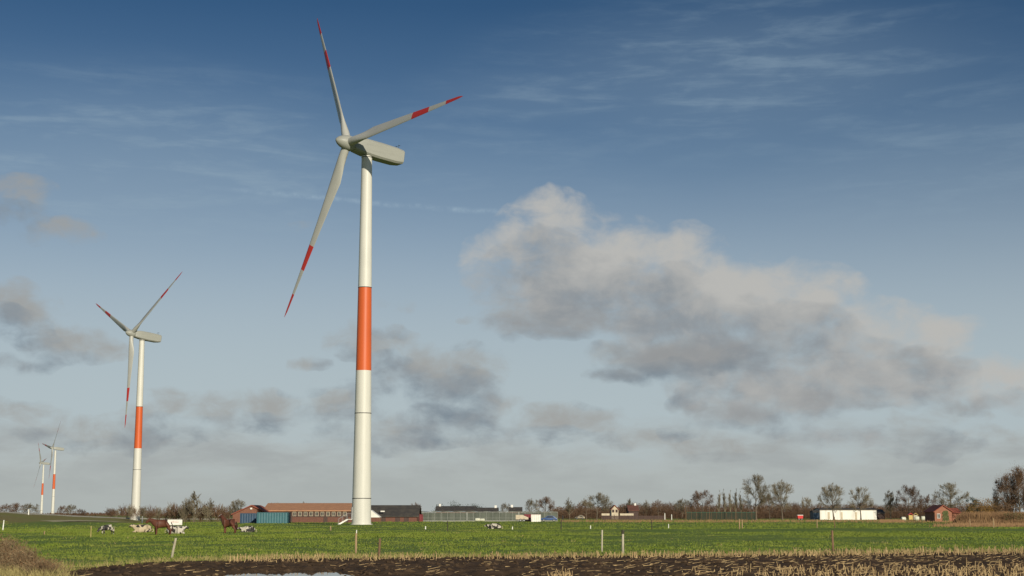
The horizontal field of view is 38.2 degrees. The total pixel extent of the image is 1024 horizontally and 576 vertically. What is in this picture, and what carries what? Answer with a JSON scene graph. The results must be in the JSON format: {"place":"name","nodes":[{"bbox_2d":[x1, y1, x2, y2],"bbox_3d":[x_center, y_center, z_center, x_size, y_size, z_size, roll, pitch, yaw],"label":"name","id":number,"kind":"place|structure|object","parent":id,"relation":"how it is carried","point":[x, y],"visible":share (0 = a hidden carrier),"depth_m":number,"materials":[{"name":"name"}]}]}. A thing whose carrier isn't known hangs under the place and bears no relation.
{"place":"outdoors","nodes":[
{"label":"outdoors","id":0,"kind":"place"},
{"bbox_2d":[40,520,117,521],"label":"track","id":1,"kind":"structure","parent":0,"point":[72,520],"depth_m":311.58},
{"bbox_2d":[0,511,216,519],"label":"road","id":2,"kind":"structure","parent":0,"point":[82,516],"depth_m":424.88,"materials":[{"name":"grey asphalt"}]},
{"bbox_2d":[216,570,507,575],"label":"water","id":3,"kind":"structure","parent":0,"point":[308,573],"depth_m":54.94,"materials":[{"name":"grey liquid"}]},
{"bbox_2d":[371,510,380,522],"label":"shelter","id":4,"kind":"object","parent":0,"point":[374,514],"visible":0.5,"depth_m":296.58,"materials":[{"name":"white paint"}]},
{"bbox_2d":[435,504,476,512],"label":"house","id":5,"kind":"structure","parent":0,"point":[455,509],"depth_m":495.68,"materials":[{"name":"grey brick"}]},
{"bbox_2d":[0,512,1023,575],"bbox_3d":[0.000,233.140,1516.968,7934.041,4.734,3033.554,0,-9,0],"label":"meadow","id":6,"kind":"structure","parent":0,"point":[11,519],"depth_m":122.47,"materials":[{"name":"green plant"}]},
{"bbox_2d":[0,504,17,511],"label":"bare tree","id":7,"kind":"object","parent":6,"relation":"on","point":[6,507],"visible":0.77,"depth_m":633.63,"materials":[{"name":"grey plant"}]},
{"bbox_2d":[8,502,24,512],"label":"bare tree","id":8,"kind":"object","parent":6,"relation":"on","point":[15,505],"visible":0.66,"depth_m":642.20,"materials":[{"name":"brown plant"}]},
{"bbox_2d":[0,533,35,569],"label":"weed bush","id":9,"kind":"object","parent":6,"relation":"on","point":[9,543],"visible":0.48,"depth_m":52.03,"materials":[{"name":"brown plant"}]},
{"bbox_2d":[0,546,56,573],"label":"weed bush","id":10,"kind":"object","parent":6,"relation":"on","point":[27,555],"visible":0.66,"depth_m":50.35,"materials":[{"name":"brown plant"}]},
{"bbox_2d":[20,503,41,512],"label":"bare tree","id":11,"kind":"object","parent":6,"relation":"on","point":[26,507],"visible":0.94,"depth_m":632.15,"materials":[{"name":"brown plant"}]},
{"bbox_2d":[3,556,73,575],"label":"weed bush","id":12,"kind":"object","parent":6,"relation":"on","point":[39,564],"visible":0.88,"depth_m":48.96,"materials":[{"name":"brown plant"}]},
{"bbox_2d":[35,444,49,513],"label":"wind turbine","id":13,"kind":"object","parent":6,"relation":"on","point":[42,488],"visible":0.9,"depth_m":1981.91,"materials":[{"name":"metal"}]},
{"bbox_2d":[42,421,63,512],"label":"wind turbine","id":14,"kind":"object","parent":6,"relation":"on","point":[52,447],"visible":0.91,"depth_m":1546.75,"materials":[{"name":"metal"}]},
{"bbox_2d":[57,506,67,514],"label":"bare tree","id":15,"kind":"object","parent":6,"relation":"on","point":[60,510],"visible":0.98,"depth_m":632.74,"materials":[{"name":"brown plant"}]},
{"bbox_2d":[64,505,76,514],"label":"bare tree","id":16,"kind":"object","parent":6,"relation":"on","point":[68,508],"visible":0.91,"depth_m":643.08,"materials":[{"name":"brown plant"}]},
{"bbox_2d":[72,509,86,515],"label":"bare tree","id":17,"kind":"object","parent":6,"relation":"on","point":[84,511],"visible":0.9,"depth_m":642.39,"materials":[{"name":"brown plant"}]},
{"bbox_2d":[97,524,113,533],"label":"cow","id":18,"kind":"object","parent":6,"relation":"on","point":[106,527],"visible":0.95,"depth_m":143.82},
{"bbox_2d":[105,508,118,516],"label":"bare bush","id":19,"kind":"object","parent":6,"relation":"on","point":[108,514],"visible":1,"depth_m":529.40,"materials":[{"name":"brown plant"}]},
{"bbox_2d":[126,504,135,519],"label":"bare bush","id":20,"kind":"object","parent":6,"relation":"on","point":[129,511],"visible":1,"depth_m":499.68,"materials":[{"name":"brown plant"}]},
{"bbox_2d":[130,504,141,519],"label":"bare bush","id":21,"kind":"object","parent":6,"relation":"on","point":[133,514],"visible":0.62,"depth_m":512.08,"materials":[{"name":"brown plant"}]},
{"bbox_2d":[96,272,181,520],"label":"wind turbine","id":22,"kind":"object","parent":6,"relation":"on","point":[142,336],"visible":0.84,"depth_m":546.82,"materials":[{"name":"metal"}]},
{"bbox_2d":[129,524,153,532],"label":"cow","id":23,"kind":"object","parent":6,"relation":"on","point":[140,528],"visible":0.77,"depth_m":157.57},
{"bbox_2d":[139,506,149,517],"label":"bare bush","id":24,"kind":"object","parent":6,"relation":"on","point":[143,511],"visible":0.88,"depth_m":535.09,"materials":[{"name":"brown plant"}]},
{"bbox_2d":[147,505,157,518],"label":"bare bush","id":25,"kind":"object","parent":6,"relation":"on","point":[152,513],"visible":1,"depth_m":511.48,"materials":[{"name":"brown plant"}]},
{"bbox_2d":[151,507,162,518],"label":"bare bush","id":26,"kind":"object","parent":6,"relation":"on","point":[158,513],"visible":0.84,"depth_m":520.63,"materials":[{"name":"brown plant"}]},
{"bbox_2d":[146,517,172,534],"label":"horse","id":27,"kind":"object","parent":6,"relation":"on","point":[156,523],"visible":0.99,"depth_m":138.96},
{"bbox_2d":[166,504,180,519],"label":"bare bush","id":28,"kind":"object","parent":6,"relation":"on","point":[171,513],"visible":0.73,"depth_m":517.22,"materials":[{"name":"brown plant"}]},
{"bbox_2d":[171,538,176,557],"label":"fence post","id":29,"kind":"object","parent":6,"relation":"on","point":[173,548],"visible":0.8,"depth_m":67.17,"materials":[{"name":"white wood"}]},
{"bbox_2d":[168,520,181,524],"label":"board","id":30,"kind":"object","parent":6,"relation":"on","point":[176,522],"visible":0.86,"depth_m":251.83,"materials":[{"name":"white paint"}]},
{"bbox_2d":[165,525,188,533],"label":"cow","id":31,"kind":"object","parent":6,"relation":"on","point":[178,529],"visible":0.74,"depth_m":147.70},
{"bbox_2d":[172,504,182,519],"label":"bare bush","id":32,"kind":"object","parent":6,"relation":"on","point":[175,514],"visible":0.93,"depth_m":512.46,"materials":[{"name":"brown plant"}]},
{"bbox_2d":[177,507,188,522],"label":"bare bush","id":33,"kind":"object","parent":6,"relation":"on","point":[181,514],"visible":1,"depth_m":508.38,"materials":[{"name":"brown plant"}]},
{"bbox_2d":[181,500,188,521],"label":"bare tree","id":34,"kind":"object","parent":6,"relation":"on","point":[184,506],"visible":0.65,"depth_m":518.41,"materials":[{"name":"brown plant"}]},
{"bbox_2d":[186,491,204,521],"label":"bare tree","id":35,"kind":"object","parent":6,"relation":"on","point":[190,505],"visible":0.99,"depth_m":514.56,"materials":[{"name":"brown plant"}]},
{"bbox_2d":[195,503,207,520],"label":"bare bush","id":36,"kind":"object","parent":6,"relation":"on","point":[198,516],"visible":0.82,"depth_m":520.12,"materials":[{"name":"brown plant"}]},
{"bbox_2d":[202,505,213,521],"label":"bare bush","id":37,"kind":"object","parent":6,"relation":"on","point":[206,512],"visible":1,"depth_m":516.64,"materials":[{"name":"brown plant"}]},
{"bbox_2d":[203,497,214,521],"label":"bare tree","id":38,"kind":"object","parent":6,"relation":"on","point":[210,506],"visible":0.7,"depth_m":524.73,"materials":[{"name":"brown plant"}]},
{"bbox_2d":[210,505,222,521],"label":"bare bush","id":39,"kind":"object","parent":6,"relation":"on","point":[215,514],"visible":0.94,"depth_m":523.51,"materials":[{"name":"brown plant"}]},
{"bbox_2d":[218,513,237,532],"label":"horse","id":40,"kind":"object","parent":6,"relation":"on","point":[226,523],"visible":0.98,"depth_m":149.88},
{"bbox_2d":[228,499,244,515],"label":"bare tree","id":41,"kind":"object","parent":6,"relation":"on","point":[236,504],"visible":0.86,"depth_m":415.44,"materials":[{"name":"brown plant"}]},
{"bbox_2d":[238,526,256,531],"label":"cow","id":42,"kind":"object","parent":6,"relation":"on","point":[247,529],"visible":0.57,"depth_m":157.60},
{"bbox_2d":[240,513,256,522],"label":"container","id":43,"kind":"object","parent":6,"relation":"on","point":[248,517],"visible":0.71,"depth_m":314.26,"materials":[{"name":"blue metal"}]},
{"bbox_2d":[231,505,270,522],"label":"barn","id":44,"kind":"structure","parent":6,"relation":"on","point":[251,509],"depth_m":334.21,"materials":[{"name":"red brick"}]},
{"bbox_2d":[257,512,290,522],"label":"container","id":45,"kind":"object","parent":6,"relation":"on","point":[273,517],"visible":0.84,"depth_m":308.36,"materials":[{"name":"teal metal"}]},
{"bbox_2d":[265,503,351,522],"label":"barn","id":46,"kind":"structure","parent":6,"relation":"on","point":[317,512],"depth_m":341.05,"materials":[{"name":"red brick"}]},
{"bbox_2d":[353,533,356,553],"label":"fence post","id":47,"kind":"object","parent":6,"relation":"on","point":[355,538],"visible":0.82,"depth_m":74.60,"materials":[{"name":"beige wood"}]},
{"bbox_2d":[284,19,461,524],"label":"wind turbine","id":48,"kind":"object","parent":6,"relation":"on","point":[368,151],"visible":0.99,"depth_m":271.81,"materials":[{"name":"metal"}]},
{"bbox_2d":[377,538,380,557],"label":"fence post","id":49,"kind":"object","parent":6,"relation":"on","point":[379,546],"visible":0.82,"depth_m":67.19,"materials":[{"name":"brown wood"}]},
{"bbox_2d":[371,505,421,521],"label":"barn","id":50,"kind":"structure","parent":6,"relation":"on","point":[401,513],"depth_m":369.45,"materials":[{"name":"red brick"}]},
{"bbox_2d":[476,505,498,512],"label":"house","id":51,"kind":"structure","parent":6,"relation":"on","point":[490,510],"depth_m":466.01,"materials":[{"name":"grey brick"}]},
{"bbox_2d":[421,511,557,521],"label":"greenhouse","id":52,"kind":"object","parent":6,"relation":"on","point":[455,517],"visible":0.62,"depth_m":390.38,"materials":[{"name":"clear glass"}]},
{"bbox_2d":[484,523,502,528],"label":"cow","id":53,"kind":"object","parent":6,"relation":"on","point":[494,526],"visible":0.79,"depth_m":192.22},
{"bbox_2d":[500,502,509,512],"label":"bare tree","id":54,"kind":"object","parent":6,"relation":"on","point":[502,508],"visible":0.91,"depth_m":513.95,"materials":[{"name":"brown plant"}]},
{"bbox_2d":[0,530,1023,575],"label":"dry grass","id":55,"kind":"structure","parent":6,"relation":"on","point":[7,572],"depth_m":67.67,"materials":[{"name":"beige plant"}]},
{"bbox_2d":[516,515,527,521],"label":"trailer","id":56,"kind":"object","parent":6,"relation":"on","point":[520,518],"visible":1,"depth_m":367.59,"materials":[{"name":"beige paint"}]},
{"bbox_2d":[525,499,538,512],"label":"bare tree","id":57,"kind":"object","parent":6,"relation":"on","point":[531,504],"visible":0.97,"depth_m":494.26,"materials":[{"name":"brown plant"}]},
{"bbox_2d":[42,511,1022,515],"bbox_3d":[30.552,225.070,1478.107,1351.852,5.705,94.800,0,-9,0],"label":"horizon wood","id":58,"kind":"object","parent":6,"relation":"on","point":[94,514],"visible":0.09,"depth_m":1451.69,"materials":[{"name":"brown plant"}]},
{"bbox_2d":[524,514,540,521],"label":"container","id":59,"kind":"object","parent":6,"relation":"on","point":[528,516],"visible":0.46,"depth_m":373.62,"materials":[{"name":"metal"}]},
{"bbox_2d":[531,515,540,521],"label":"container","id":60,"kind":"object","parent":6,"relation":"on","point":[535,518],"visible":0.88,"depth_m":369.56,"materials":[{"name":"white metal"}]},
{"bbox_2d":[59,551,1023,575],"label":"mud","id":61,"kind":"structure","parent":6,"relation":"on","point":[470,567],"depth_m":58.88,"materials":[{"name":"brown soil"}]},
{"bbox_2d":[82,544,1023,575],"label":"maize stubble","id":62,"kind":"object","parent":61,"relation":"on","point":[938,550],"visible":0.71,"depth_m":64.74,"materials":[{"name":"beige plant"}]},
{"bbox_2d":[536,496,554,512],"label":"bare tree","id":63,"kind":"object","parent":6,"relation":"on","point":[548,500],"visible":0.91,"depth_m":499.11,"materials":[{"name":"brown plant"}]},
{"bbox_2d":[541,516,556,520],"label":"car","id":64,"kind":"object","parent":6,"relation":"on","point":[553,518],"visible":0.91,"depth_m":378.62,"materials":[{"name":"blue paint"}]},
{"bbox_2d":[564,498,573,518],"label":"bare tree","id":65,"kind":"object","parent":6,"relation":"on","point":[568,506],"visible":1,"depth_m":504.16,"materials":[{"name":"brown plant"}]},
{"bbox_2d":[576,500,596,518],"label":"bare tree","id":66,"kind":"object","parent":6,"relation":"on","point":[581,509],"visible":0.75,"depth_m":513.79,"materials":[{"name":"brown plant"}]},
{"bbox_2d":[579,492,612,519],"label":"bare tree","id":67,"kind":"object","parent":6,"relation":"on","point":[603,502],"visible":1,"depth_m":474.17,"materials":[{"name":"brown plant"}]},
{"bbox_2d":[600,530,602,551],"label":"fence post","id":68,"kind":"object","parent":6,"relation":"on","point":[601,535],"visible":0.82,"depth_m":77.73,"materials":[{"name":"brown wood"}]},
{"bbox_2d":[609,505,618,518],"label":"house","id":69,"kind":"structure","parent":6,"relation":"on","point":[614,510],"depth_m":514.20,"materials":[{"name":"beige paint"}]},
{"bbox_2d":[620,530,623,554],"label":"fence post","id":70,"kind":"object","parent":6,"relation":"on","point":[622,533],"visible":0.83,"depth_m":72.43,"materials":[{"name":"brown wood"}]},
{"bbox_2d":[626,503,638,518],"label":"house","id":71,"kind":"structure","parent":6,"relation":"on","point":[634,508],"depth_m":554.84,"materials":[{"name":"brown tile"}]},
{"bbox_2d":[601,513,665,519],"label":"fence","id":72,"kind":"object","parent":6,"relation":"on","point":[623,516],"visible":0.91,"depth_m":462.45,"materials":[{"name":"beige paint"}]},
{"bbox_2d":[651,499,664,515],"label":"bare tree","id":73,"kind":"object","parent":6,"relation":"on","point":[655,504],"visible":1,"depth_m":583.21,"materials":[{"name":"brown plant"}]},
{"bbox_2d":[674,499,689,518],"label":"bare tree","id":74,"kind":"object","parent":6,"relation":"on","point":[681,506],"visible":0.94,"depth_m":534.27,"materials":[{"name":"brown plant"}]},
{"bbox_2d":[688,490,714,511],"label":"bare tree","id":75,"kind":"object","parent":6,"relation":"on","point":[696,497],"visible":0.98,"depth_m":514.67,"materials":[{"name":"brown plant"}]},
{"bbox_2d":[716,493,720,511],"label":"bare tree","id":76,"kind":"object","parent":6,"relation":"on","point":[719,499],"visible":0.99,"depth_m":534.11,"materials":[{"name":"brown plant"}]},
{"bbox_2d":[686,512,754,519],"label":"fence","id":77,"kind":"object","parent":6,"relation":"on","point":[719,515],"visible":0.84,"depth_m":464.48,"materials":[{"name":"wood"}]},
{"bbox_2d":[721,488,727,511],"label":"bare tree","id":78,"kind":"object","parent":6,"relation":"on","point":[724,501],"visible":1,"depth_m":537.44,"materials":[{"name":"brown plant"}]},
{"bbox_2d":[727,490,732,511],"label":"bare tree","id":79,"kind":"object","parent":6,"relation":"on","point":[730,503],"visible":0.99,"depth_m":540.21,"materials":[{"name":"brown plant"}]},
{"bbox_2d":[732,489,737,510],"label":"bare tree","id":80,"kind":"object","parent":6,"relation":"on","point":[735,500],"visible":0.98,"depth_m":543.12,"materials":[{"name":"brown plant"}]},
{"bbox_2d":[739,474,775,519],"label":"bare tree","id":81,"kind":"object","parent":6,"relation":"on","point":[757,481],"visible":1,"depth_m":464.93,"materials":[{"name":"brown plant"}]},
{"bbox_2d":[757,497,780,519],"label":"bare tree","id":82,"kind":"object","parent":6,"relation":"on","point":[763,508],"visible":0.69,"depth_m":494.79,"materials":[{"name":"brown plant"}]},
{"bbox_2d":[550,501,1004,518],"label":"distant wood","id":83,"kind":"object","parent":6,"relation":"on","point":[787,514],"visible":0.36,"depth_m":599.84,"materials":[{"name":"brown plant"}]},
{"bbox_2d":[766,480,793,518],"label":"bare tree","id":84,"kind":"object","parent":6,"relation":"on","point":[783,488],"visible":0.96,"depth_m":475.58,"materials":[{"name":"brown plant"}]},
{"bbox_2d":[800,496,812,516],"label":"bare tree","id":85,"kind":"object","parent":6,"relation":"on","point":[806,503],"visible":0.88,"depth_m":632.59,"materials":[{"name":"brown plant"}]},
{"bbox_2d":[810,510,819,519],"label":"shed","id":86,"kind":"structure","parent":6,"relation":"on","point":[814,514],"depth_m":492.37,"materials":[{"name":"blue paint"}]},
{"bbox_2d":[816,483,844,518],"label":"bare tree","id":87,"kind":"object","parent":6,"relation":"on","point":[829,493],"visible":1,"depth_m":465.45,"materials":[{"name":"brown plant"}]},
{"bbox_2d":[831,530,833,552],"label":"fence post","id":88,"kind":"object","parent":6,"relation":"on","point":[832,538],"visible":0.79,"depth_m":76.13,"materials":[{"name":"brown wood"}]},
{"bbox_2d":[813,508,876,519],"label":"shed","id":89,"kind":"structure","parent":6,"relation":"on","point":[850,513],"depth_m":494.25,"materials":[{"name":"beige paint"}]},
{"bbox_2d":[849,486,873,519],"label":"bare tree","id":90,"kind":"object","parent":6,"relation":"on","point":[865,499],"visible":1,"depth_m":470.07,"materials":[{"name":"brown plant"}]},
{"bbox_2d":[877,509,884,519],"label":"shed","id":91,"kind":"structure","parent":6,"relation":"on","point":[880,513],"depth_m":496.20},
{"bbox_2d":[883,490,898,518],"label":"bare tree","id":92,"kind":"object","parent":6,"relation":"on","point":[888,501],"visible":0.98,"depth_m":494.20,"materials":[{"name":"brown plant"}]},
{"bbox_2d":[895,484,922,514],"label":"bare tree","id":93,"kind":"object","parent":6,"relation":"on","point":[910,492],"visible":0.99,"depth_m":484.74,"materials":[{"name":"brown plant"}]},
{"bbox_2d":[918,494,936,510],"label":"bare tree","id":94,"kind":"object","parent":6,"relation":"on","point":[926,499],"visible":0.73,"depth_m":494.44,"materials":[{"name":"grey plant"}]},
{"bbox_2d":[923,505,952,521],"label":"house","id":95,"kind":"structure","parent":6,"relation":"on","point":[938,513],"depth_m":370.83,"materials":[{"name":"red brick"}]},
{"bbox_2d":[933,482,971,507],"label":"bare tree","id":96,"kind":"object","parent":6,"relation":"on","point":[948,487],"visible":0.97,"depth_m":466.01,"materials":[{"name":"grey plant"}]},
{"bbox_2d":[949,508,960,520],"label":"house","id":97,"kind":"structure","parent":6,"relation":"on","point":[956,512],"depth_m":373.69,"materials":[{"name":"red brick"}]},
{"bbox_2d":[965,496,978,513],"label":"bare tree","id":98,"kind":"object","parent":6,"relation":"on","point":[971,504],"visible":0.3,"depth_m":415.06,"materials":[{"name":"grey plant"}]},
{"bbox_2d":[965,497,997,513],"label":"bush","id":99,"kind":"object","parent":6,"relation":"on","point":[983,507],"visible":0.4,"depth_m":367.89,"materials":[{"name":"orange plant"}]},
{"bbox_2d":[952,510,1023,524],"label":"reed hedge","id":100,"kind":"object","parent":6,"relation":"on","point":[999,517],"visible":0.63,"depth_m":246.33,"materials":[{"name":"brown plant"}]},
{"bbox_2d":[987,493,1004,511],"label":"bare tree","id":101,"kind":"object","parent":6,"relation":"on","point":[995,501],"visible":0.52,"depth_m":415.39,"materials":[{"name":"brown plant"}]},
{"bbox_2d":[989,502,1011,513],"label":"bush","id":102,"kind":"object","parent":6,"relation":"on","point":[997,508],"visible":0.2,"depth_m":340.53,"materials":[{"name":"brown plant"}]},
{"bbox_2d":[992,472,1023,511],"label":"bare tree","id":103,"kind":"object","parent":6,"relation":"on","point":[1003,493],"visible":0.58,"depth_m":302.76,"materials":[{"name":"brown plant"}]},
{"bbox_2d":[994,465,1023,511],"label":"bare tree","id":104,"kind":"object","parent":6,"relation":"on","point":[1017,477],"visible":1,"depth_m":296.77,"materials":[{"name":"brown plant"}]},
{"bbox_2d":[998,486,1023,512],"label":"bare bush","id":105,"kind":"object","parent":6,"relation":"on","point":[1010,503],"visible":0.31,"depth_m":305.28,"materials":[{"name":"brown plant"}]},
{"bbox_2d":[0,0,1023,513],"label":"sky","id":106,"kind":"structure","parent":0,"point":[666,251],"materials":[{"name":"blue"}]},
{"bbox_2d":[509,505,522,512],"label":"house","id":107,"kind":"structure","parent":0,"point":[516,509],"depth_m":485.98,"materials":[{"name":"grey brick"}]},
{"bbox_2d":[560,519,1023,526],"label":"rough grass","id":108,"kind":"structure","parent":0,"point":[1001,524],"depth_m":338.76,"materials":[{"name":"plant"}]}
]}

